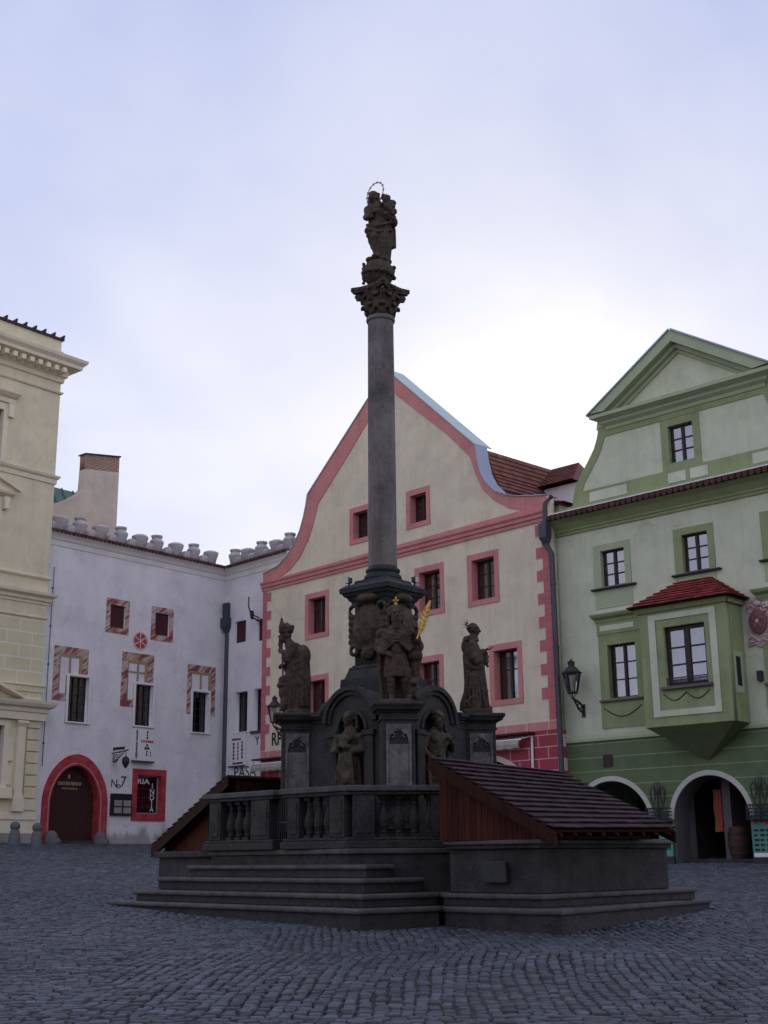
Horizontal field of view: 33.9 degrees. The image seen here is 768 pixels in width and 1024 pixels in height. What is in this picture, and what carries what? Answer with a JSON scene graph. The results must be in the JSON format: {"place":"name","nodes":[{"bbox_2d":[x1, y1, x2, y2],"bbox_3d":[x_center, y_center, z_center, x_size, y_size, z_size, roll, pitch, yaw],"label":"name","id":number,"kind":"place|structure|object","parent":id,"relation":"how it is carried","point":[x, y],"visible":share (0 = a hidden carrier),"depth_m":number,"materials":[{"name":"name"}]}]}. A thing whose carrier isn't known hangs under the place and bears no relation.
{"place":"outdoors","nodes":[
{"label":"outdoors","id":0,"kind":"place"},
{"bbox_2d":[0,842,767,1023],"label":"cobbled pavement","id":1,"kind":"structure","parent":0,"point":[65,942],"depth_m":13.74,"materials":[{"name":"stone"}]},
{"bbox_2d":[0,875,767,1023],"bbox_3d":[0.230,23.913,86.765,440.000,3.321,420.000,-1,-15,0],"label":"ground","id":2,"kind":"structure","parent":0,"point":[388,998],"depth_m":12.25,"materials":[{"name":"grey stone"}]},
{"bbox_2d":[8,821,19,845],"bbox_3d":[-12.218,10.675,41.692,0.400,0.860,0.390,5,-16,-20],"label":"stone bollard","id":3,"kind":"object","parent":2,"relation":"on","point":[14,837],"visible":0.94,"depth_m":41.58,"materials":[{"name":"grey stone"}]},
{"bbox_2d":[30,823,41,846],"bbox_3d":[-11.478,10.715,41.679,0.400,0.860,0.390,5,-16,-20],"label":"stone bollard","id":4,"kind":"object","parent":2,"relation":"on","point":[36,838],"visible":0.94,"depth_m":41.56,"materials":[{"name":"grey stone"}]},
{"bbox_2d":[0,315,88,842],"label":"cream building","id":5,"kind":"structure","parent":2,"relation":"on","point":[38,367],"depth_m":45.25,"materials":[{"name":"paint"}]},
{"bbox_2d":[0,496,1,528],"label":"window","id":6,"kind":"structure","parent":5,"relation":"in","point":[0,496],"depth_m":44.72,"materials":[{"name":"beige glass"}]},
{"bbox_2d":[0,403,8,461],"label":"window","id":7,"kind":"structure","parent":5,"relation":"in","point":[4,418],"depth_m":45.45,"materials":[{"name":"beige glass"}]},
{"bbox_2d":[0,719,10,787],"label":"window","id":8,"kind":"structure","parent":5,"relation":"in","point":[4,724],"depth_m":43.16,"materials":[{"name":"metal"}]},
{"bbox_2d":[44,830,60,843],"bbox_3d":[-11.555,11.436,43.936,0.592,0.668,0.476,6,-17,-22],"label":"guard stone","id":9,"kind":"object","parent":2,"relation":"on","point":[51,837],"visible":0.76,"depth_m":43.78,"materials":[{"name":"grey stone"}]},
{"bbox_2d":[93,831,109,843],"bbox_3d":[-10.201,11.863,45.483,0.592,0.663,0.476,6,-17,-22],"label":"guard stone","id":10,"kind":"object","parent":2,"relation":"on","point":[99,837],"visible":0.71,"depth_m":45.33,"materials":[{"name":"grey stone"}]},
{"bbox_2d":[34,515,295,843],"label":"white house","id":11,"kind":"structure","parent":2,"relation":"on","point":[139,628],"depth_m":48.61,"materials":[{"name":"paint"}]},
{"bbox_2d":[49,767,92,840],"bbox_3d":[-11.369,10.770,45.350,0.080,3.200,2.180,-13,-20,38],"label":"portal door","id":12,"kind":"structure","parent":11,"relation":"in","point":[71,811],"depth_m":45.48,"materials":[{"name":"brown wood"}]},
{"bbox_2d":[64,673,91,724],"bbox_3d":[-11.258,6.856,46.185,0.300,1.790,1.080,-13,-20,38],"label":"window","id":13,"kind":"structure","parent":11,"relation":"in","point":[76,687],"depth_m":46.28,"materials":[{"name":"black glass"}]},
{"bbox_2d":[53,453,120,535],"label":"chimney wall","id":14,"kind":"structure","parent":11,"relation":"attached to","point":[93,499],"depth_m":53.60,"materials":[{"name":"paint"}]},
{"bbox_2d":[109,793,131,815],"bbox_3d":[-9.738,10.837,46.691,0.126,0.790,0.950,-13,-20,38],"label":"menu box","id":15,"kind":"object","parent":11,"relation":"attached to","point":[120,804],"visible":1,"depth_m":46.61,"materials":[{"name":"black paint"}]},
{"bbox_2d":[112,747,129,768],"bbox_3d":[-9.744,9.065,46.524,0.955,0.840,0.280,-13,-20,38],"label":"hanging sign","id":16,"kind":"object","parent":11,"relation":"attached to","point":[125,761],"visible":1,"depth_m":46.46,"materials":[{"name":"metal"}]},
{"bbox_2d":[131,728,154,762],"bbox_3d":[-9.156,8.892,47.938,0.160,1.250,1.040,-13,-20,38],"label":"restaurant board","id":17,"kind":"object","parent":11,"relation":"attached to","point":[142,745],"visible":1,"depth_m":47.93,"materials":[{"name":"metal"}]},
{"bbox_2d":[132,681,155,727],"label":"window","id":18,"kind":"structure","parent":11,"relation":"in","point":[141,694],"depth_m":48.56,"materials":[{"name":"black glass"}]},
{"bbox_2d":[131,768,166,821],"bbox_3d":[-9.002,10.757,47.883,0.262,1.920,1.630,-13,-20,38],"label":"shop window","id":19,"kind":"structure","parent":11,"relation":"in","point":[148,785],"depth_m":47.99,"materials":[{"name":"red paint"}]},
{"bbox_2d":[190,689,210,734],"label":"window","id":20,"kind":"structure","parent":11,"relation":"in","point":[197,709],"depth_m":50.68,"materials":[{"name":"black glass"}]},
{"bbox_2d":[228,733,245,767],"bbox_3d":[-5.830,9.479,50.142,0.160,1.320,1.000,13,-21,-41],"label":"restaurant board","id":21,"kind":"object","parent":11,"relation":"attached to","point":[238,750],"visible":1,"depth_m":50.13,"materials":[{"name":"metal"}]},
{"bbox_2d":[232,692,247,733],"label":"window","id":22,"kind":"structure","parent":11,"relation":"in","point":[243,696],"depth_m":50.78,"materials":[{"name":"black glass"}]},
{"bbox_2d":[250,689,260,733],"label":"window","id":23,"kind":"structure","parent":11,"relation":"in","point":[259,691],"depth_m":49.98,"materials":[{"name":"black glass"}]},
{"bbox_2d":[106,277,711,935],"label":"plague column","id":24,"kind":"structure","parent":2,"relation":"on","point":[548,887],"depth_m":19.82,"materials":[{"name":"stone"}]},
{"bbox_2d":[151,775,280,856],"bbox_3d":[-2.425,5.736,23.585,3.171,1.357,2.700,13,-20,-41],"label":"basin cover","id":25,"kind":"object","parent":24,"relation":"on","point":[188,830],"visible":0.27,"depth_m":22.54,"materials":[{"name":"wood"}]},
{"bbox_2d":[202,790,282,850],"bbox_3d":[-2.350,5.184,21.127,0.340,0.941,1.952,14,-21,-42],"label":"stone balustrade","id":26,"kind":"object","parent":24,"relation":"on","point":[257,824],"visible":0.95,"depth_m":21.00,"materials":[{"name":"grey stone"}]},
{"bbox_2d":[275,796,287,841],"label":"iron gate","id":27,"kind":"structure","parent":26,"relation":"attached to","point":[283,804],"depth_m":20.45,"materials":[{"name":"black metal"}]},
{"bbox_2d":[277,617,310,711],"bbox_3d":[-1.555,2.645,21.935,0.604,1.760,0.546,-1,-15,0],"label":"bishop statue","id":28,"kind":"object","parent":24,"relation":"on","point":[294,684],"visible":0.94,"depth_m":21.69,"materials":[{"name":"stone"}]},
{"bbox_2d":[330,711,364,785],"bbox_3d":[-0.580,3.999,20.643,0.670,1.485,0.414,-9,-17,27],"label":"niche saint statue","id":29,"kind":"object","parent":24,"relation":"on","point":[347,747],"visible":0.77,"depth_m":20.54,"materials":[{"name":"stone"}]},
{"bbox_2d":[345,577,351,584],"bbox_3d":[-0.625,1.267,22.355,0.098,0.220,0.110,12,-20,-38],"label":"floodlight","id":30,"kind":"object","parent":24,"relation":"on","point":[348,580],"visible":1,"depth_m":22.34,"materials":[{"name":"metal"}]},
{"bbox_2d":[279,785,445,849],"bbox_3d":[-0.319,4.754,19.629,2.970,0.941,0.991,-5,-16,16],"label":"stone balustrade","id":31,"kind":"object","parent":24,"relation":"on","point":[347,821],"visible":0.88,"depth_m":19.41,"materials":[{"name":"grey stone"}]},
{"bbox_2d":[361,181,397,284],"bbox_3d":[-0.086,-5.345,24.254,0.713,2.367,0.673,-2,-15,4],"label":"madonna statue","id":32,"kind":"object","parent":24,"relation":"on","point":[379,216],"visible":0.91,"depth_m":24.07,"materials":[{"name":"stone"}]},
{"bbox_2d":[373,597,430,700],"bbox_3d":[0.303,2.237,20.465,0.947,1.735,0.504,-1,-15,0],"label":"palm saint statue","id":33,"kind":"object","parent":24,"relation":"on","point":[398,648],"visible":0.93,"depth_m":20.36,"materials":[{"name":"stone"}]},
{"bbox_2d":[411,576,418,586],"bbox_3d":[0.549,1.251,22.336,0.098,0.220,0.110,-13,-20,38],"label":"floodlight","id":34,"kind":"object","parent":24,"relation":"on","point":[414,579],"visible":1,"depth_m":22.32,"materials":[{"name":"metal"}]},
{"bbox_2d":[425,709,455,800],"bbox_3d":[0.893,3.998,20.791,0.720,1.498,0.418,10,-19,-34],"label":"niche saint statue","id":35,"kind":"object","parent":24,"relation":"on","point":[438,741],"visible":0.55,"depth_m":20.73,"materials":[{"name":"stone"}]},
{"bbox_2d":[460,619,492,712],"bbox_3d":[1.618,2.715,22.191,0.611,1.700,0.549,-1,-15,2],"label":"monk statue","id":36,"kind":"object","parent":24,"relation":"on","point":[475,698],"visible":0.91,"depth_m":21.97,"materials":[{"name":"stone"}]},
{"bbox_2d":[428,756,676,845],"bbox_3d":[2.516,4.310,18.793,3.071,1.309,2.182,13,-21,-41],"label":"basin cover","id":37,"kind":"object","parent":24,"relation":"on","point":[484,801],"visible":1,"depth_m":18.37,"materials":[{"name":"wood"}]},
{"bbox_2d":[260,371,572,776],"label":"gabled house","id":38,"kind":"structure","parent":2,"relation":"on","point":[476,540],"depth_m":43.28,"materials":[{"name":"beige paint"}]},
{"bbox_2d":[250,756,280,771],"bbox_3d":[-3.772,9.823,46.960,0.372,1.403,3.572,13,-21,-41],"label":"awning","id":39,"kind":"object","parent":38,"relation":"attached to","point":[267,766],"visible":0.48,"depth_m":47.60,"materials":[{"name":"white paint"}]},
{"bbox_2d":[267,695,280,735],"bbox_3d":[-4.004,7.742,47.382,0.912,1.720,0.537,13,-21,-41],"label":"wall lantern","id":40,"kind":"object","parent":38,"relation":"attached to","point":[274,704],"depth_m":47.27,"materials":[{"name":"metal"}]},
{"bbox_2d":[305,589,328,639],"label":"window","id":41,"kind":"structure","parent":38,"relation":"in","point":[317,603],"depth_m":47.71,"materials":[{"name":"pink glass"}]},
{"bbox_2d":[311,673,328,711],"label":"window","id":42,"kind":"structure","parent":38,"relation":"in","point":[320,682],"depth_m":46.90,"materials":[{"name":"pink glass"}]},
{"bbox_2d":[349,504,367,545],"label":"window","id":43,"kind":"structure","parent":38,"relation":"in","point":[358,516],"depth_m":46.77,"materials":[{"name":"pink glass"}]},
{"bbox_2d":[406,485,430,529],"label":"window","id":44,"kind":"structure","parent":38,"relation":"in","point":[417,500],"depth_m":44.58,"materials":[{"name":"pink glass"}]},
{"bbox_2d":[415,562,444,617],"bbox_3d":[1.673,2.703,43.295,0.357,1.746,1.391,13,-21,-41],"label":"window","id":45,"kind":"structure","parent":38,"relation":"in","point":[431,577],"depth_m":43.42,"materials":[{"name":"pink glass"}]},
{"bbox_2d":[420,653,443,688],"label":"window","id":46,"kind":"structure","parent":38,"relation":"in","point":[432,666],"depth_m":42.68,"materials":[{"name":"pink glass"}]},
{"bbox_2d":[467,549,499,607],"bbox_3d":[3.368,2.206,41.537,0.357,1.746,1.381,13,-21,-41],"label":"window","id":47,"kind":"structure","parent":38,"relation":"in","point":[483,567],"depth_m":41.70,"materials":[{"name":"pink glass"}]},
{"bbox_2d":[489,640,523,706],"bbox_3d":[3.982,5.155,40.077,0.357,1.964,1.381,13,-21,-41],"label":"window","id":48,"kind":"structure","parent":38,"relation":"in","point":[505,659],"depth_m":40.23,"materials":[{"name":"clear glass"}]},
{"bbox_2d":[496,731,534,767],"bbox_3d":[3.154,7.789,39.778,0.372,1.403,3.967,13,-21,-41],"label":"awning","id":49,"kind":"object","parent":38,"relation":"attached to","point":[507,744],"visible":0.38,"depth_m":38.85,"materials":[{"name":"white fabric"}]},
{"bbox_2d":[537,328,767,862],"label":"green house","id":50,"kind":"structure","parent":2,"relation":"on","point":[660,527],"depth_m":36.75,"materials":[{"name":"paint"}]},
{"bbox_2d":[561,659,585,716],"bbox_3d":[5.736,5.275,37.927,0.537,1.720,0.864,-15,-21,42],"label":"wall lantern","id":51,"kind":"object","parent":50,"relation":"attached to","point":[571,669],"depth_m":37.88,"materials":[{"name":"metal"}]},
{"bbox_2d":[591,539,636,591],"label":"window","id":52,"kind":"structure","parent":50,"relation":"in","point":[616,554],"depth_m":38.47,"materials":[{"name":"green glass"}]},
{"bbox_2d":[598,632,643,702],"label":"window","id":53,"kind":"structure","parent":50,"relation":"in","point":[627,647],"depth_m":37.61,"materials":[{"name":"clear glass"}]},
{"bbox_2d":[645,782,672,822],"bbox_3d":[7.722,8.218,35.564,0.708,1.201,0.293,-15,-21,42],"label":"flower holder","id":54,"kind":"object","parent":50,"relation":"attached to","point":[658,810],"visible":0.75,"depth_m":35.48,"materials":[{"name":"metal"}]},
{"bbox_2d":[660,412,701,471],"bbox_3d":[8.903,-2.045,37.526,1.300,1.570,0.309,-15,-21,42],"label":"window","id":55,"kind":"structure","parent":50,"relation":"in","point":[674,427],"depth_m":37.59,"materials":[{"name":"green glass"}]},
{"bbox_2d":[660,623,712,690],"bbox_3d":[8.431,4.013,35.062,1.580,1.770,0.427,-15,-21,42],"label":"window","id":56,"kind":"structure","parent":50,"relation":"in","point":[686,645],"depth_m":35.19,"materials":[{"name":"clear glass"}]},
{"bbox_2d":[625,577,750,760],"bbox_3d":[8.550,4.299,35.172,3.314,5.135,1.189,-15,-21,42],"label":"bay window","id":57,"kind":"structure","parent":50,"relation":"in","point":[701,720],"depth_m":34.75,"materials":[{"name":"green paint"}]},
{"bbox_2d":[671,522,721,577],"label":"window","id":58,"kind":"structure","parent":50,"relation":"in","point":[700,555],"depth_m":36.60,"materials":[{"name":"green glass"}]},
{"bbox_2d":[711,788,723,831],"bbox_3d":[9.383,8.374,35.403,0.320,1.182,0.063,-15,-21,42],"label":"cloth banner","id":59,"kind":"object","parent":50,"relation":"hanging from","point":[718,810],"visible":1,"depth_m":35.39,"materials":[{"name":"fabric"}]},
{"bbox_2d":[745,777,767,821],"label":"flower holder","id":60,"kind":"object","parent":50,"relation":"attached to","point":[759,807],"visible":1,"depth_m":33.44,"materials":[{"name":"metal"}]},
{"bbox_2d":[759,511,767,561],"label":"window","id":61,"kind":"structure","parent":50,"relation":"in","point":[763,516],"depth_m":34.98,"materials":[{"name":"green paint"}]},
{"bbox_2d":[763,644,767,685],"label":"window","id":62,"kind":"structure","parent":50,"relation":"in","point":[765,648],"depth_m":34.24,"materials":[{"name":"green paint"}]},
{"bbox_2d":[659,835,675,863],"bbox_3d":[7.889,9.326,35.190,0.460,1.060,0.074,-15,-21,42],"label":"menu board","id":63,"kind":"object","parent":2,"relation":"on","point":[670,856],"visible":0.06,"depth_m":35.03,"materials":[{"name":"metal"}]},
{"bbox_2d":[727,827,751,858],"bbox_3d":[9.730,9.041,34.460,0.660,0.850,0.660,-15,-21,42],"label":"wooden barrel","id":64,"kind":"object","parent":2,"relation":"on","point":[740,842],"visible":0.99,"depth_m":34.22,"materials":[{"name":"wood"}]},
{"bbox_2d":[750,816,767,863],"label":"menu board","id":65,"kind":"object","parent":2,"relation":"on","point":[760,837],"visible":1,"depth_m":33.29,"materials":[{"name":"metal"}]},
{"bbox_2d":[0,0,767,761],"label":"sky","id":66,"kind":"structure","parent":0,"point":[185,185],"materials":[{"name":"white"}]}
]}

